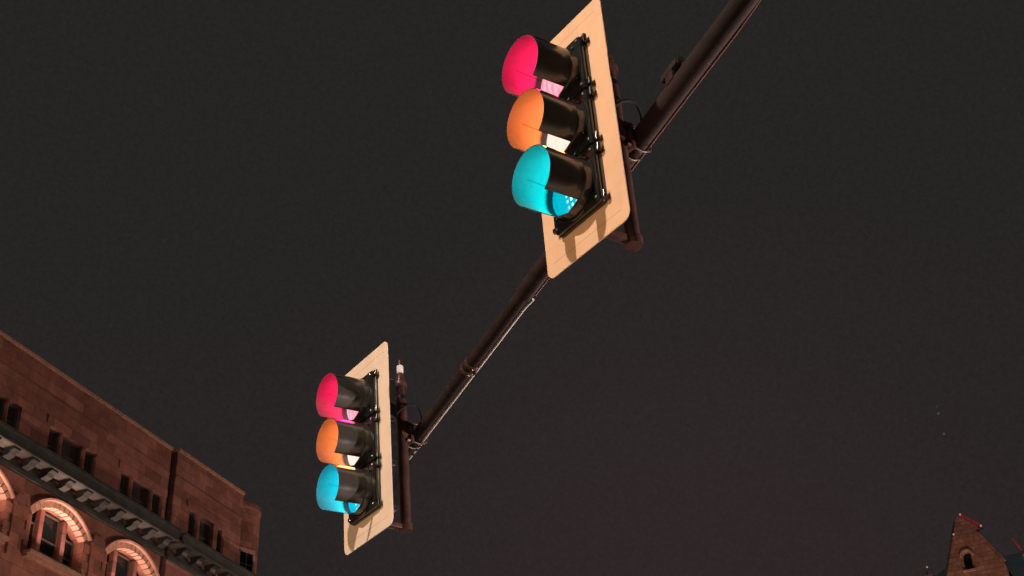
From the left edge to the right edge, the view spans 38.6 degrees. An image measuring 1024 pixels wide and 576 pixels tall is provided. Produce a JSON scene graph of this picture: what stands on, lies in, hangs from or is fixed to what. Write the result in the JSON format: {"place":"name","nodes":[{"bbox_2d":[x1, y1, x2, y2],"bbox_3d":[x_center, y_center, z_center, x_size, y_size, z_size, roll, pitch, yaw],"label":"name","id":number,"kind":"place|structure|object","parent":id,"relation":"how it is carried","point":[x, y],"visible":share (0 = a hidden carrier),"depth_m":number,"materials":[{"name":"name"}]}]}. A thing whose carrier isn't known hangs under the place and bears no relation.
{"place":"outdoors","nodes":[
{"label":"outdoors","id":0,"kind":"place"},
{"bbox_2d":[0,0,1023,575],"label":"sky","id":1,"kind":"structure","parent":0,"point":[809,358],"materials":[{"name":"black"}]},
{"bbox_2d":[397,0,760,459],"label":"mast arm pole","id":2,"kind":"object","parent":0,"point":[679,78],"visible":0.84,"depth_m":7.30,"materials":[{"name":"metal"}]},
{"bbox_2d":[316,342,412,554],"bbox_3d":[-1.008,1.018,9.828,0.636,1.435,0.548,-4,-32,4],"label":"traffic signal","id":3,"kind":"object","parent":2,"relation":"attached to","point":[363,484],"visible":1,"depth_m":9.72,"materials":[{"name":"black paint"}]},
{"bbox_2d":[348,459,381,525],"bbox_3d":[-0.976,1.349,9.639,0.052,0.334,0.404,17,-38,-31],"label":"door","id":4,"kind":"structure","parent":3,"relation":"in","point":[375,503],"depth_m":9.54,"materials":[{"name":"black paint"}]},
{"bbox_2d":[358,369,378,422],"bbox_3d":[-1.026,0.779,9.997,0.052,0.334,0.404,17,-38,-31],"label":"door","id":5,"kind":"structure","parent":3,"relation":"in","point":[372,377],"depth_m":9.87,"materials":[{"name":"black paint"}]},
{"bbox_2d":[359,413,379,468],"bbox_3d":[-1.001,1.064,9.819,0.052,0.334,0.404,17,-38,-31],"label":"door","id":6,"kind":"structure","parent":3,"relation":"in","point":[374,454],"depth_m":9.69,"materials":[{"name":"black paint"}]},
{"bbox_2d":[502,0,643,277],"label":"traffic signal","id":7,"kind":"object","parent":2,"relation":"attached to","point":[572,182],"visible":1,"depth_m":6.97,"materials":[{"name":"black paint"}]},
{"bbox_2d":[565,33,593,100],"bbox_3d":[0.258,-1.032,7.283,0.052,0.334,0.404,17,-38,-31],"label":"door","id":8,"kind":"structure","parent":7,"relation":"in","point":[579,44],"depth_m":7.15,"materials":[{"name":"black paint"}]},
{"bbox_2d":[553,141,608,237],"bbox_3d":[0.308,-0.461,6.925,0.052,0.334,0.404,17,-38,-31],"label":"door","id":9,"kind":"structure","parent":7,"relation":"in","point":[598,197],"depth_m":6.83,"materials":[{"name":"black paint"}]},
{"bbox_2d":[572,86,600,156],"bbox_3d":[0.284,-0.747,7.104,0.052,0.334,0.404,17,-38,-31],"label":"door","id":10,"kind":"structure","parent":7,"relation":"in","point":[591,136],"depth_m":6.97,"materials":[{"name":"black paint"}]},
{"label":"pavement","id":11,"kind":"structure","parent":0,"visible":0},
{"bbox_2d":[922,514,1023,575],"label":"gabled building","id":12,"kind":"structure","parent":11,"relation":"on","point":[972,551],"depth_m":130.57,"materials":[{"name":"brick"}]},
{"bbox_2d":[960,549,975,572],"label":"window","id":13,"kind":"structure","parent":12,"relation":"in","point":[967,557],"depth_m":130.30,"materials":[{"name":"black glass"}]},
{"label":"ground","id":14,"kind":"structure","parent":0,"visible":0},
{"bbox_2d":[0,330,260,575],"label":"sandstone building","id":15,"kind":"structure","parent":14,"relation":"on","point":[92,484],"depth_m":64.16,"materials":[{"name":"stone"}]},
{"bbox_2d":[0,397,4,419],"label":"attic window","id":16,"kind":"structure","parent":15,"relation":"in","point":[2,401],"depth_m":59.99,"materials":[{"name":"glass"}]},
{"bbox_2d":[0,470,15,544],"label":"arched window","id":17,"kind":"structure","parent":15,"relation":"in","point":[9,505],"depth_m":58.50,"materials":[{"name":"stone"}]},
{"bbox_2d":[6,403,18,427],"bbox_3d":[-20.697,5.526,60.169,0.100,1.622,0.764,-14,-34,19],"label":"attic window","id":18,"kind":"structure","parent":15,"relation":"in","point":[12,414],"depth_m":60.49,"materials":[{"name":"glass"}]},
{"bbox_2d":[47,428,58,452],"bbox_3d":[-19.659,6.773,62.209,0.100,1.622,0.799,-14,-34,19],"label":"attic window","id":19,"kind":"structure","parent":15,"relation":"in","point":[53,435],"depth_m":62.54,"materials":[{"name":"glass"}]},
{"bbox_2d":[22,498,91,575],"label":"arched window","id":20,"kind":"structure","parent":15,"relation":"in","point":[47,543],"depth_m":61.20,"materials":[{"name":"stone"}]},
{"bbox_2d":[60,436,81,466],"bbox_3d":[-19.178,7.352,63.154,0.100,1.622,1.464,-14,-34,19],"label":"attic window","id":21,"kind":"structure","parent":15,"relation":"in","point":[70,451],"depth_m":63.49,"materials":[{"name":"glass"}]},
{"bbox_2d":[83,451,93,473],"bbox_3d":[-18.704,7.921,64.085,0.100,1.622,0.764,-14,-34,19],"label":"attic window","id":22,"kind":"structure","parent":15,"relation":"in","point":[88,461],"depth_m":64.42,"materials":[{"name":"glass"}]},
{"bbox_2d":[119,473,128,495],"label":"attic window","id":23,"kind":"structure","parent":15,"relation":"in","point":[124,483],"depth_m":66.47,"materials":[{"name":"glass"}]},
{"bbox_2d":[99,539,159,575],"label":"arched window","id":24,"kind":"structure","parent":15,"relation":"in","point":[114,563],"depth_m":65.39,"materials":[{"name":"stone"}]},
{"bbox_2d":[131,480,148,507],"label":"attic window","id":25,"kind":"structure","parent":15,"relation":"in","point":[140,494],"depth_m":67.42,"materials":[{"name":"glass"}]},
{"bbox_2d":[151,493,159,514],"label":"attic window","id":26,"kind":"structure","parent":15,"relation":"in","point":[155,501],"depth_m":68.36,"materials":[{"name":"glass"}]},
{"bbox_2d":[187,512,194,535],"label":"attic window","id":27,"kind":"structure","parent":15,"relation":"in","point":[191,523],"depth_m":70.70,"materials":[{"name":"glass"}]},
{"bbox_2d":[199,518,210,545],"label":"attic window","id":28,"kind":"structure","parent":15,"relation":"in","point":[205,527],"depth_m":71.62,"materials":[{"name":"glass"}]},
{"bbox_2d":[216,529,221,552],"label":"attic window","id":29,"kind":"structure","parent":15,"relation":"in","point":[219,533],"depth_m":72.56,"materials":[{"name":"glass"}]},
{"bbox_2d":[238,546,254,572],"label":"turret window","id":30,"kind":"structure","parent":15,"relation":"in","point":[246,560],"depth_m":74.06,"materials":[{"name":"stone"}]}
]}

